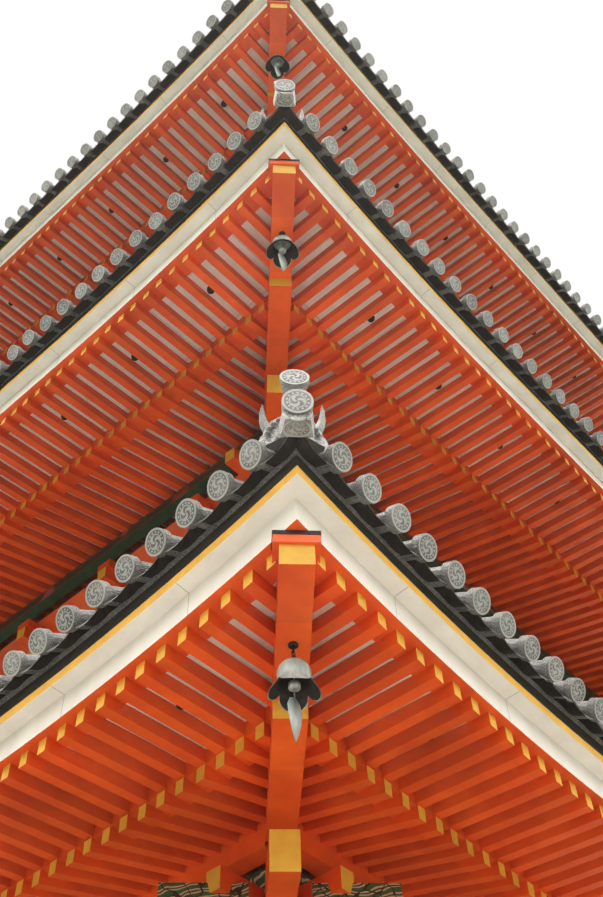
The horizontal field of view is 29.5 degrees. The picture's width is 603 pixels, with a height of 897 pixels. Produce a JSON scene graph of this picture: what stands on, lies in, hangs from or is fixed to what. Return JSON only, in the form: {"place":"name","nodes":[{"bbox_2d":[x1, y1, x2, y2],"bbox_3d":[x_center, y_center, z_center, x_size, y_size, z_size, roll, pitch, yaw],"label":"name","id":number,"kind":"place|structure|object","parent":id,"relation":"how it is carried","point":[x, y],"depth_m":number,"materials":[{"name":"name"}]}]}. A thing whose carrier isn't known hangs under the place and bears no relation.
{"place":"outdoors","nodes":[
{"label":"outdoors","id":0,"kind":"place"},
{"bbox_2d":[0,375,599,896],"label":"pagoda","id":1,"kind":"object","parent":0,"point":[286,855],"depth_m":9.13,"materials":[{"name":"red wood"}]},
{"bbox_2d":[0,437,602,745],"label":"roof tiles","id":2,"kind":"object","parent":1,"relation":"attached to","point":[264,464],"depth_m":8.02,"materials":[{"name":"grey ceramic"}]},
{"bbox_2d":[250,369,328,473],"bbox_3d":[0.023,-0.148,8.040,0.600,0.855,0.791,16,-54,-14],"label":"ridge-end ornament","id":3,"kind":"object","parent":2,"relation":"attached to","point":[296,419],"depth_m":7.65,"materials":[{"name":"grey ceramic"}]},
{"bbox_2d":[0,106,602,462],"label":"roof tiles","id":4,"kind":"object","parent":1,"relation":"attached to","point":[242,149],"depth_m":12.73,"materials":[{"name":"grey ceramic"}]},
{"bbox_2d":[261,79,303,120],"bbox_3d":[-0.125,-3.658,12.479,0.600,0.855,0.791,16,-54,-14],"label":"ridge-end ornament","id":5,"kind":"object","parent":4,"relation":"attached to","point":[284,95],"depth_m":12.00,"materials":[{"name":"grey ceramic"}]},
{"bbox_2d":[0,0,602,343],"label":"roof tiles","id":6,"kind":"object","parent":1,"relation":"attached to","point":[232,11],"depth_m":17.32,"materials":[{"name":"grey ceramic"}]},
{"bbox_2d":[0,454,602,896],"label":"roof timber","id":7,"kind":"object","parent":1,"relation":"attached to","point":[438,748],"depth_m":8.17,"materials":[{"name":"orange wood"}]},
{"bbox_2d":[267,641,321,742],"bbox_3d":[-0.044,1.520,7.168,0.306,0.779,0.306,-36,-59,24],"label":"wind bell","id":8,"kind":"object","parent":7,"relation":"hanging from","point":[294,687],"depth_m":7.21,"materials":[{"name":"grey metal"}]},
{"bbox_2d":[0,119,602,697],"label":"roof timber","id":9,"kind":"object","parent":1,"relation":"attached to","point":[132,397],"depth_m":13.29,"materials":[{"name":"orange wood"}]},
{"bbox_2d":[266,231,298,270],"bbox_3d":[-0.192,-1.989,11.607,0.306,0.779,0.306,-36,-59,24],"label":"wind bell","id":10,"kind":"object","parent":9,"relation":"hanging from","point":[282,250],"depth_m":11.66,"materials":[{"name":"grey metal"}]},
{"bbox_2d":[0,0,602,448],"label":"roof timber","id":11,"kind":"object","parent":1,"relation":"attached to","point":[142,166],"depth_m":17.31,"materials":[{"name":"orange wood"}]},
{"bbox_2d":[265,54,289,78],"bbox_3d":[-0.329,-5.250,15.732,0.306,0.779,0.306,-36,-59,24],"label":"wind bell","id":12,"kind":"object","parent":11,"relation":"hanging from","point":[277,66],"depth_m":15.80,"materials":[{"name":"grey metal"}]},
{"bbox_2d":[0,0,602,328],"label":"sky","id":13,"kind":"structure","parent":0,"point":[514,88],"materials":[{"name":"white"}]}
]}

